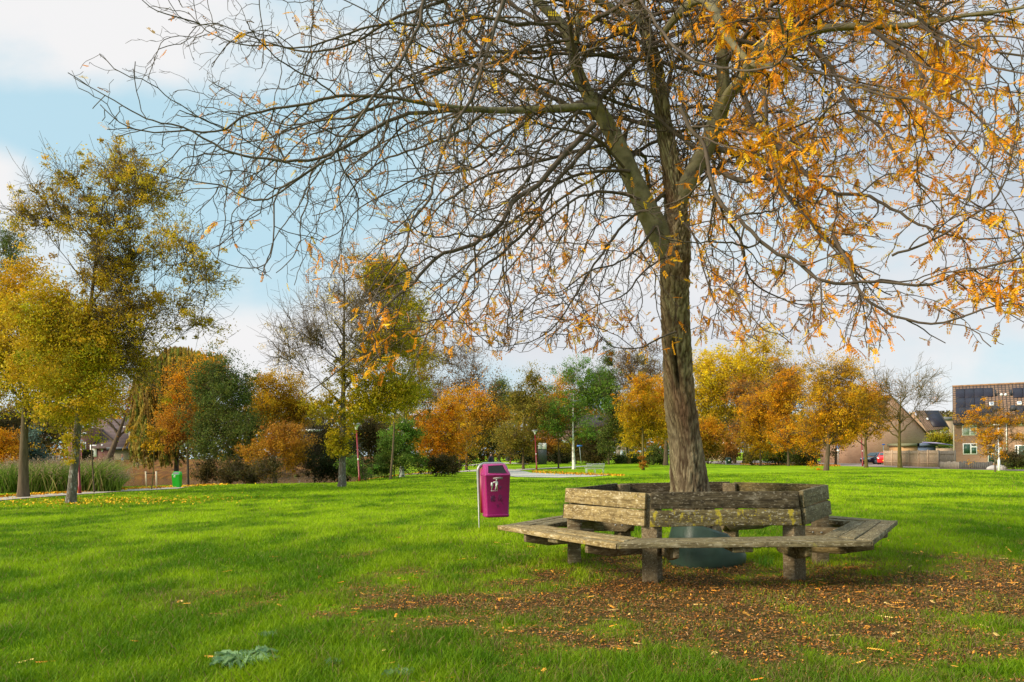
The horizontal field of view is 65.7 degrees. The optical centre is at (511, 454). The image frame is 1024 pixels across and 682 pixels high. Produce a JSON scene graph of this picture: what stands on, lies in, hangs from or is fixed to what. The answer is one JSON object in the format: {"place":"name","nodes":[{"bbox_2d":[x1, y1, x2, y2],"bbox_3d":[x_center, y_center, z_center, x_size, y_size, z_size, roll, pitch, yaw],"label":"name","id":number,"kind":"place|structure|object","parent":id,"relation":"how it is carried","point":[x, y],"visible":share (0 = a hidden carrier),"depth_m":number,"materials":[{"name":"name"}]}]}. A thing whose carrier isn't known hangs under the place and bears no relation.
{"place":"outdoors","nodes":[
{"label":"outdoors","id":0,"kind":"place"},
{"bbox_2d":[0,469,476,499],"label":"path","id":1,"kind":"structure","parent":0,"point":[31,496],"depth_m":43.05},
{"bbox_2d":[172,471,181,486],"bbox_3d":[-20.277,1.579,47.998,0.551,1.130,0.380,-1,0,8],"label":"litter bin","id":2,"kind":"object","parent":1,"relation":"on","point":[176,479],"visible":0.94,"depth_m":47.84,"materials":[{"name":"green plastic"}]},
{"bbox_2d":[123,476,380,485],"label":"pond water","id":3,"kind":"structure","parent":0,"point":[168,481],"depth_m":75.17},
{"bbox_2d":[0,495,1023,681],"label":"grass","id":4,"kind":"structure","parent":0,"point":[310,644],"depth_m":7.32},
{"bbox_2d":[0,452,1023,681],"bbox_3d":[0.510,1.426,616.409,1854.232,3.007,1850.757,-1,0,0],"label":"ground","id":5,"kind":"structure","parent":0,"point":[610,468],"depth_m":7.18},
{"bbox_2d":[0,427,40,463],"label":"shrub","id":6,"kind":"object","parent":5,"relation":"on","point":[8,446],"visible":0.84,"depth_m":49.61,"materials":[{"name":"orange plant"}]},
{"bbox_2d":[0,218,43,327],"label":"tree","id":7,"kind":"object","parent":5,"relation":"on","point":[7,240],"visible":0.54,"depth_m":60.02,"materials":[{"name":"green plant"}]},
{"bbox_2d":[0,396,73,457],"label":"shrub","id":8,"kind":"object","parent":5,"relation":"on","point":[16,425],"visible":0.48,"depth_m":63.68,"materials":[{"name":"orange plant"}]},
{"bbox_2d":[14,424,59,465],"bbox_3d":[-31.371,-0.012,51.789,3.126,4.621,2.892,-1,0,31],"label":"shrub","id":9,"kind":"object","parent":5,"relation":"on","point":[35,451],"visible":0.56,"depth_m":51.76,"materials":[{"name":"green plant"}]},
{"bbox_2d":[0,240,126,496],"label":"tree","id":10,"kind":"object","parent":5,"relation":"on","point":[24,275],"visible":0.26,"depth_m":37.52,"materials":[{"name":"yellow plant"}]},
{"bbox_2d":[0,457,140,493],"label":"reeds","id":11,"kind":"object","parent":5,"relation":"on","point":[39,483],"visible":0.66,"depth_m":43.18,"materials":[{"name":"green plant"}]},
{"bbox_2d":[0,453,146,484],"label":"reed plumes","id":12,"kind":"object","parent":11,"relation":"attached to","point":[49,460],"visible":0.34,"depth_m":44.60,"materials":[{"name":"beige plant"}]},
{"bbox_2d":[78,454,81,492],"bbox_3d":[-22.469,0.054,41.000,0.740,4.541,0.740,-1,0,0],"label":"street lamp","id":13,"kind":"object","parent":5,"relation":"on","point":[79,484],"visible":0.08,"depth_m":40.95,"materials":[{"name":"metal"}]},
{"bbox_2d":[12,296,159,491],"bbox_3d":[-22.523,-3.228,41.050,7.357,10.809,6.002,-1,0,14],"label":"tree","id":14,"kind":"object","parent":5,"relation":"on","point":[112,402],"visible":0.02,"depth_m":42.02,"materials":[{"name":"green plant"}]},
{"bbox_2d":[80,450,93,459],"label":"clipped hedge","id":15,"kind":"object","parent":5,"relation":"on","point":[85,453],"visible":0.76,"depth_m":118.50,"materials":[{"name":"green plant"}]},
{"bbox_2d":[88,381,131,461],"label":"tree","id":16,"kind":"object","parent":5,"relation":"on","point":[111,451],"visible":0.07,"depth_m":111.76,"materials":[{"name":"brown plant"}]},
{"bbox_2d":[68,419,154,459],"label":"tiled house","id":17,"kind":"structure","parent":5,"relation":"on","point":[106,446],"depth_m":124.00,"materials":[{"name":"tile"}]},
{"bbox_2d":[0,124,242,502],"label":"tree","id":18,"kind":"object","parent":5,"relation":"on","point":[90,340],"visible":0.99,"depth_m":30.34,"materials":[{"name":"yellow plant"}]},
{"bbox_2d":[0,492,283,507],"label":"lawn leaves","id":19,"kind":"object","parent":5,"relation":"on","point":[121,500],"visible":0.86,"depth_m":32.14,"materials":[{"name":"yellow plant"}]},
{"bbox_2d":[128,420,169,488],"bbox_3d":[-21.060,0.007,46.052,2.753,4.322,1.696,-1,0,24],"label":"tree","id":20,"kind":"object","parent":5,"relation":"on","point":[151,434],"visible":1,"depth_m":46.02,"materials":[{"name":"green plant"}]},
{"bbox_2d":[122,335,234,471],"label":"willow tree","id":21,"kind":"object","parent":5,"relation":"on","point":[142,409],"visible":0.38,"depth_m":76.11,"materials":[{"name":"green plant"}]},
{"bbox_2d":[139,348,228,483],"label":"tree","id":22,"kind":"object","parent":5,"relation":"on","point":[175,435],"visible":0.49,"depth_m":69.31,"materials":[{"name":"orange plant"}]},
{"bbox_2d":[172,341,274,484],"bbox_3d":[-22.279,-2.726,61.688,8.375,12.217,7.381,-1,0,0],"label":"alder tree","id":23,"kind":"object","parent":5,"relation":"on","point":[225,390],"visible":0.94,"depth_m":61.09,"materials":[{"name":"green plant"}]},
{"bbox_2d":[188,454,262,484],"bbox_3d":[-20.822,1.655,57.561,6.006,3.414,2.928,-1,0,18],"label":"shrub","id":24,"kind":"object","parent":5,"relation":"on","point":[207,469],"visible":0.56,"depth_m":57.45,"materials":[{"name":"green plant"}]},
{"bbox_2d":[210,645,279,668],"bbox_3d":[-1.716,1.280,5.036,0.441,0.115,0.428,-1,0,24],"label":"thistle rosette","id":25,"kind":"object","parent":5,"relation":"on","point":[228,658],"visible":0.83,"depth_m":5.02,"materials":[{"name":"green plant"}]},
{"bbox_2d":[213,453,292,483],"bbox_3d":[-18.482,1.429,55.685,5.518,3.093,3.998,-1,0,34],"label":"shrub","id":26,"kind":"object","parent":5,"relation":"on","point":[260,470],"visible":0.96,"depth_m":55.65,"materials":[{"name":"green plant"}]},
{"bbox_2d":[230,418,321,483],"bbox_3d":[-17.964,0.147,59.737,6.709,6.130,4.828,-1,0,0],"label":"shrub","id":27,"kind":"object","parent":5,"relation":"on","point":[288,433],"visible":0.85,"depth_m":59.26,"materials":[{"name":"orange plant"}]},
{"bbox_2d":[238,365,320,481],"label":"tree","id":28,"kind":"object","parent":5,"relation":"on","point":[283,400],"visible":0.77,"depth_m":71.09,"materials":[{"name":"yellow plant"}]},
{"bbox_2d":[273,410,355,481],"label":"shrub","id":29,"kind":"object","parent":5,"relation":"on","point":[321,435],"visible":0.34,"depth_m":65.42,"materials":[{"name":"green plant"}]},
{"bbox_2d":[300,433,371,482],"bbox_3d":[-13.370,0.319,61.767,6.836,4.269,4.900,-1,0,34],"label":"shrub","id":30,"kind":"object","parent":5,"relation":"on","point":[325,467],"visible":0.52,"depth_m":61.59,"materials":[{"name":"green plant"}]},
{"bbox_2d":[251,227,435,486],"bbox_3d":[-9.291,-5.758,45.172,10.153,15.527,7.777,-1,0,-31],"label":"tree","id":31,"kind":"object","parent":5,"relation":"on","point":[379,398],"visible":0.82,"depth_m":45.44,"materials":[{"name":"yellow plant"}]},
{"bbox_2d":[333,453,379,480],"bbox_3d":[-11.078,1.006,57.870,3.521,2.496,3.003,-1,0,0],"label":"shrub","id":32,"kind":"object","parent":5,"relation":"on","point":[352,466],"visible":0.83,"depth_m":57.46,"materials":[{"name":"green plant"}]},
{"bbox_2d":[353,423,360,481],"bbox_3d":[-10.964,-0.019,56.000,0.739,4.492,0.740,-1,0,0],"label":"street lamp","id":33,"kind":"object","parent":5,"relation":"on","point":[356,429],"visible":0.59,"depth_m":55.95,"materials":[{"name":"metal"}]},
{"bbox_2d":[332,413,396,478],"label":"shrub","id":34,"kind":"object","parent":5,"relation":"on","point":[369,436],"visible":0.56,"depth_m":74.95,"materials":[{"name":"green plant"}]},
{"bbox_2d":[334,249,448,478],"bbox_3d":[-8.825,-6.574,57.993,8.476,17.144,7.731,-1,0,0],"label":"tree","id":35,"kind":"object","parent":5,"relation":"on","point":[425,362],"visible":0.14,"depth_m":57.66,"materials":[{"name":"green plant"}]},
{"bbox_2d":[365,417,429,478],"bbox_3d":[-9.365,-0.760,63.513,5.882,5.545,3.909,-1,0,0],"label":"shrub","id":36,"kind":"object","parent":5,"relation":"on","point":[403,454],"visible":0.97,"depth_m":63.35,"materials":[{"name":"green plant"}]},
{"bbox_2d":[381,665,413,676],"bbox_3d":[-0.674,1.274,4.662,0.161,0.076,0.170,-1,0,43],"label":"thistle rosette","id":37,"kind":"object","parent":5,"relation":"on","point":[406,669],"visible":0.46,"depth_m":4.66,"materials":[{"name":"green plant"}]},
{"bbox_2d":[385,321,465,476],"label":"tree","id":38,"kind":"object","parent":5,"relation":"on","point":[446,353],"visible":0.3,"depth_m":66.19,"materials":[{"name":"green plant"}]},
{"bbox_2d":[411,448,471,476],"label":"shrub","id":39,"kind":"object","parent":5,"relation":"on","point":[442,464],"visible":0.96,"depth_m":65.41,"materials":[{"name":"green plant"}]},
{"bbox_2d":[398,387,486,474],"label":"tree","id":40,"kind":"object","parent":5,"relation":"on","point":[448,421],"visible":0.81,"depth_m":71.35,"materials":[{"name":"orange plant"}]},
{"bbox_2d":[422,329,509,468],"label":"tree","id":41,"kind":"object","parent":5,"relation":"on","point":[470,375],"visible":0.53,"depth_m":95.49,"materials":[{"name":"brown plant"}]},
{"bbox_2d":[0,397,952,460],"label":"distant woodland","id":42,"kind":"object","parent":5,"relation":"on","point":[947,413],"visible":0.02,"depth_m":174.59,"materials":[{"name":"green plant"}]},
{"bbox_2d":[441,375,515,469],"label":"tree","id":43,"kind":"object","parent":5,"relation":"on","point":[477,417],"visible":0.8,"depth_m":86.74,"materials":[{"name":"green plant"}]},
{"bbox_2d":[442,422,531,466],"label":"shrub","id":44,"kind":"object","parent":5,"relation":"on","point":[482,456],"visible":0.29,"depth_m":103.84,"materials":[{"name":"brown plant"}]},
{"bbox_2d":[476,462,510,521],"bbox_3d":[-0.291,0.796,13.827,0.574,1.337,0.418,-1,0,-16],"label":"litter bin","id":45,"kind":"object","parent":5,"relation":"on","point":[493,484],"visible":0.98,"depth_m":13.68,"materials":[{"name":"plastic"}]},
{"bbox_2d":[484,374,521,461],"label":"tree","id":46,"kind":"object","parent":5,"relation":"on","point":[503,381],"visible":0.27,"depth_m":127.61,"materials":[{"name":"green plant"}]},
{"bbox_2d":[0,470,1023,513],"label":"lawn tufts","id":47,"kind":"object","parent":5,"relation":"on","point":[457,497],"visible":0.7,"depth_m":35.98,"materials":[{"name":"green plant"}]},
{"bbox_2d":[18,527,1022,681],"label":"fallen fronds","id":48,"kind":"object","parent":5,"relation":"on","point":[867,628],"visible":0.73,"depth_m":6.76,"materials":[{"name":"brown plant"}]},
{"bbox_2d":[484,359,560,468],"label":"tree","id":49,"kind":"object","parent":5,"relation":"on","point":[521,400],"visible":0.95,"depth_m":81.24,"materials":[{"name":"green plant"}]},
{"bbox_2d":[538,443,546,463],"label":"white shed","id":50,"kind":"structure","parent":5,"relation":"on","point":[542,456],"depth_m":104.00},
{"bbox_2d":[515,449,571,463],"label":"shrub","id":51,"kind":"object","parent":5,"relation":"on","point":[566,459],"visible":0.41,"depth_m":110.15,"materials":[{"name":"green plant"}]},
{"bbox_2d":[68,0,1023,566],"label":"honey locust tree","id":52,"kind":"object","parent":5,"relation":"on","point":[776,42],"visible":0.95,"depth_m":8.33,"materials":[{"name":"brown plant"}]},
{"bbox_2d":[530,430,562,461],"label":"shrub","id":53,"kind":"object","parent":5,"relation":"on","point":[550,445],"visible":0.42,"depth_m":105.51,"materials":[{"name":"orange plant"}]},
{"bbox_2d":[523,399,577,468],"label":"tree","id":54,"kind":"object","parent":5,"relation":"on","point":[563,419],"visible":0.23,"depth_m":83.85,"materials":[{"name":"green plant"}]},
{"bbox_2d":[80,540,1023,681],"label":"fallen leaflets","id":55,"kind":"object","parent":5,"relation":"on","point":[765,597],"visible":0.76,"depth_m":6.80,"materials":[{"name":"brown plant"}]},
{"bbox_2d":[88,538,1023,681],"bbox_3d":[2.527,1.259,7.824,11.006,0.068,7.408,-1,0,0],"label":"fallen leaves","id":56,"kind":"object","parent":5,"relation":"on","point":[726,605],"visible":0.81,"depth_m":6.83,"materials":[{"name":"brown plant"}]},
{"bbox_2d":[526,366,586,463],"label":"tree","id":57,"kind":"object","parent":5,"relation":"on","point":[560,384],"visible":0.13,"depth_m":107.85,"materials":[{"name":"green plant"}]},
{"bbox_2d":[552,426,592,463],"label":"shrub","id":58,"kind":"object","parent":5,"relation":"on","point":[567,447],"visible":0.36,"depth_m":104.13,"materials":[{"name":"green plant"}]},
{"bbox_2d":[529,351,619,468],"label":"birch tree","id":59,"kind":"object","parent":5,"relation":"on","point":[588,401],"visible":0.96,"depth_m":80.75,"materials":[{"name":"green plant"}]},
{"bbox_2d":[538,415,611,460],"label":"tree","id":60,"kind":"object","parent":5,"relation":"on","point":[598,423],"depth_m":146.57,"materials":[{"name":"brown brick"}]},
{"bbox_2d":[571,425,615,464],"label":"shrub","id":61,"kind":"object","parent":5,"relation":"on","point":[589,457],"visible":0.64,"depth_m":99.57,"materials":[{"name":"green plant"}]},
{"bbox_2d":[586,333,626,463],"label":"tree","id":62,"kind":"object","parent":5,"relation":"on","point":[608,441],"visible":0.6,"depth_m":97.08,"materials":[{"name":"green plant"}]},
{"bbox_2d":[595,415,646,463],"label":"tree","id":63,"kind":"object","parent":5,"relation":"on","point":[628,456],"visible":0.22,"depth_m":99.78,"materials":[{"name":"green plant"}]},
{"bbox_2d":[606,451,641,463],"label":"shrub","id":64,"kind":"object","parent":5,"relation":"on","point":[623,458],"visible":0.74,"depth_m":101.71,"materials":[{"name":"green plant"}]},
{"bbox_2d":[610,320,662,435],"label":"tree","id":65,"kind":"object","parent":5,"relation":"on","point":[651,368],"visible":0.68,"depth_m":119.44,"materials":[{"name":"brown plant"}]},
{"bbox_2d":[610,368,667,469],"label":"lime tree","id":66,"kind":"object","parent":5,"relation":"on","point":[645,410],"visible":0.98,"depth_m":75.80,"materials":[{"name":"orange plant"}]},
{"bbox_2d":[636,444,668,464],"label":"shrub","id":67,"kind":"object","parent":5,"relation":"on","point":[656,457],"visible":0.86,"depth_m":91.26,"materials":[{"name":"green plant"}]},
{"bbox_2d":[642,373,668,464],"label":"tree","id":68,"kind":"object","parent":5,"relation":"on","point":[665,458],"visible":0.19,"depth_m":89.66,"materials":[{"name":"orange plant"}]},
{"bbox_2d":[498,482,897,582],"bbox_3d":[2.181,0.960,9.370,4.700,1.180,4.110,-1,0,0],"label":"tree bench","id":69,"kind":"object","parent":5,"relation":"on","point":[793,509],"visible":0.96,"depth_m":8.05,"materials":[{"name":"brown wood"}]},
{"bbox_2d":[668,526,745,568],"bbox_3d":[2.305,1.039,9.347,0.932,0.642,0.790,-1,0,0],"label":"trunk collar","id":70,"kind":"object","parent":5,"relation":"on","point":[711,558],"visible":0.53,"depth_m":9.02,"materials":[{"name":"green plastic"}]},
{"bbox_2d":[699,408,732,461],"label":"tree","id":71,"kind":"object","parent":5,"relation":"on","point":[709,430],"visible":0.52,"depth_m":103.34,"materials":[{"name":"orange plant"}]},
{"bbox_2d":[703,427,745,463],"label":"shrub","id":72,"kind":"object","parent":5,"relation":"on","point":[732,451],"visible":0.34,"depth_m":110.16,"materials":[{"name":"brown plant"}]},
{"bbox_2d":[692,316,797,462],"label":"tree","id":73,"kind":"object","parent":5,"relation":"on","point":[709,378],"visible":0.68,"depth_m":116.92,"materials":[{"name":"yellow plant"}]},
{"bbox_2d":[716,366,776,462],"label":"tree","id":74,"kind":"object","parent":5,"relation":"on","point":[739,390],"visible":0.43,"depth_m":111.42,"materials":[{"name":"orange plant"}]},
{"bbox_2d":[742,444,763,464],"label":"shrub","id":75,"kind":"object","parent":5,"relation":"on","point":[747,457],"visible":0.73,"depth_m":97.96,"materials":[{"name":"green plant"}]},
{"bbox_2d":[732,382,783,465],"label":"tree","id":76,"kind":"object","parent":5,"relation":"on","point":[752,404],"visible":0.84,"depth_m":93.54,"materials":[{"name":"orange plant"}]},
{"bbox_2d":[751,555,781,567],"bbox_3d":[2.921,1.196,9.039,0.283,0.179,0.357,-1,0,41],"label":"grass tuft","id":77,"kind":"object","parent":5,"relation":"on","point":[766,564],"visible":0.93,"depth_m":9.03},
{"bbox_2d":[755,442,796,464],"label":"shrub","id":78,"kind":"object","parent":5,"relation":"on","point":[778,459],"visible":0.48,"depth_m":97.15,"materials":[{"name":"green plant"}]},
{"bbox_2d":[747,348,820,435],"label":"tree","id":79,"kind":"object","parent":5,"relation":"on","point":[777,372],"visible":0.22,"depth_m":110.74,"materials":[{"name":"orange plant"}]},
{"bbox_2d":[753,363,816,465],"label":"tree","id":80,"kind":"object","parent":5,"relation":"on","point":[778,401],"visible":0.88,"depth_m":89.25,"materials":[{"name":"orange plant"}]},
{"bbox_2d":[740,463,839,465],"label":"roadside leaves","id":81,"kind":"object","parent":5,"relation":"on","point":[790,464],"visible":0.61,"depth_m":96.55,"materials":[{"name":"orange plant"}]},
{"bbox_2d":[782,448,822,465],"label":"shrub","id":82,"kind":"object","parent":5,"relation":"on","point":[797,459],"visible":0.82,"depth_m":91.66,"materials":[{"name":"green plant"}]},
{"bbox_2d":[781,330,890,470],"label":"tree","id":83,"kind":"object","parent":5,"relation":"on","point":[826,409],"visible":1,"depth_m":66.54,"materials":[{"name":"yellow plant"}]},
{"bbox_2d":[818,413,854,463],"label":"tree","id":84,"kind":"object","parent":5,"relation":"on","point":[835,452],"visible":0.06,"depth_m":91.84,"materials":[{"name":"orange plant"}]},
{"bbox_2d":[822,374,902,467],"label":"tree","id":85,"kind":"object","parent":5,"relation":"on","point":[874,430],"visible":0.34,"depth_m":75.55,"materials":[{"name":"orange plant"}]},
{"bbox_2d":[820,395,929,462],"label":"gable house","id":86,"kind":"structure","parent":5,"relation":"on","point":[911,434],"depth_m":100.00,"materials":[{"name":"beige brick"}]},
{"bbox_2d":[887,443,917,463],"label":"garden shed","id":87,"kind":"structure","parent":5,"relation":"on","point":[907,446],"depth_m":88.00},
{"bbox_2d":[860,352,960,467],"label":"tree","id":88,"kind":"object","parent":5,"relation":"on","point":[899,415],"visible":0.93,"depth_m":73.70,"materials":[{"name":"brown plant"}]},
{"bbox_2d":[883,450,938,466],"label":"wooden fence","id":89,"kind":"object","parent":5,"relation":"on","point":[910,459],"visible":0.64,"depth_m":77.23,"materials":[{"name":"beige wood"}]},
{"bbox_2d":[917,443,937,461],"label":"garden shed","id":90,"kind":"structure","parent":5,"relation":"on","point":[926,446],"depth_m":88.00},
{"bbox_2d":[912,410,949,447],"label":"back house","id":91,"kind":"structure","parent":5,"relation":"on","point":[933,425],"depth_m":129.40,"materials":[{"name":"beige brick"}]},
{"bbox_2d":[918,417,952,447],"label":"flat building","id":92,"kind":"structure","parent":5,"relation":"on","point":[949,421],"depth_m":150.00,"materials":[{"name":"paint"}]},
{"bbox_2d":[922,426,952,447],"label":"shrub","id":93,"kind":"object","parent":5,"relation":"on","point":[942,437],"visible":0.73,"depth_m":91.41,"materials":[{"name":"green plant"}]},
{"bbox_2d":[922,442,952,459],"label":"lean to roof","id":94,"kind":"object","parent":5,"relation":"on","point":[945,449],"visible":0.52,"depth_m":86.05,"materials":[{"name":"beige brick"}]},
{"bbox_2d":[938,450,955,466],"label":"wooden fence","id":95,"kind":"object","parent":5,"relation":"on","point":[949,455],"visible":0.61,"depth_m":71.82,"materials":[{"name":"grey wood"}]},
{"bbox_2d":[940,461,958,468],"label":"picket fence","id":96,"kind":"object","parent":5,"relation":"on","point":[950,465],"visible":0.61,"depth_m":67.20,"materials":[{"name":"grey wood"}]},
{"bbox_2d":[959,461,992,468],"bbox_3d":[37.675,0.866,64.476,0.067,0.736,3.190,-1,0,-16],"label":"picket fence","id":97,"kind":"object","parent":5,"relation":"on","point":[976,465],"visible":0.66,"depth_m":64.58,"materials":[{"name":"grey wood"}]},
{"bbox_2d":[951,394,1023,471],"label":"tree","id":98,"kind":"object","parent":5,"relation":"on","point":[1000,420],"visible":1,"depth_m":57.10,"materials":[{"name":"orange plant"}]},
{"bbox_2d":[952,382,1023,464],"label":"row house","id":99,"kind":"structure","parent":5,"relation":"on","point":[965,450],"depth_m":75.84,"materials":[{"name":"beige brick"}]},
{"bbox_2d":[962,425,976,435],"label":"window","id":100,"kind":"structure","parent":99,"relation":"in","point":[964,432],"depth_m":75.45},
{"bbox_2d":[963,443,976,453],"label":"window","id":101,"kind":"structure","parent":99,"relation":"in","point":[967,447],"depth_m":75.37,"materials":[{"name":"white glass"}]},
{"bbox_2d":[989,446,1023,469],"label":"shrub","id":102,"kind":"object","parent":5,"relation":"on","point":[1016,461],"visible":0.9,"depth_m":61.61,"materials":[{"name":"green plant"}]},
{"bbox_2d":[0,0,1023,458],"label":"sky","id":103,"kind":"structure","parent":0,"point":[42,42],"materials":[{"name":"blue"}]},
{"bbox_2d":[508,469,624,476],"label":"plaza","id":104,"kind":"structure","parent":0,"point":[516,473],"depth_m":65.07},
{"bbox_2d":[586,463,604,473],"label":"park bench","id":105,"kind":"object","parent":104,"relation":"on","point":[599,465],"visible":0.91,"depth_m":65.73,"materials":[{"name":"wood"}]},
{"bbox_2d":[707,460,1023,470],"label":"road","id":106,"kind":"structure","parent":0,"point":[846,464],"depth_m":89.95,"materials":[{"name":"asphalt"}]},
{"bbox_2d":[860,452,879,463],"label":"parked car","id":107,"kind":"object","parent":106,"relation":"on","point":[872,457],"visible":0.32,"depth_m":94.05,"materials":[{"name":"grey paint"}]},
{"bbox_2d":[877,452,887,463],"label":"parked car","id":108,"kind":"object","parent":106,"relation":"on","point":[880,458],"visible":0.47,"depth_m":89.51,"materials":[{"name":"red paint"}]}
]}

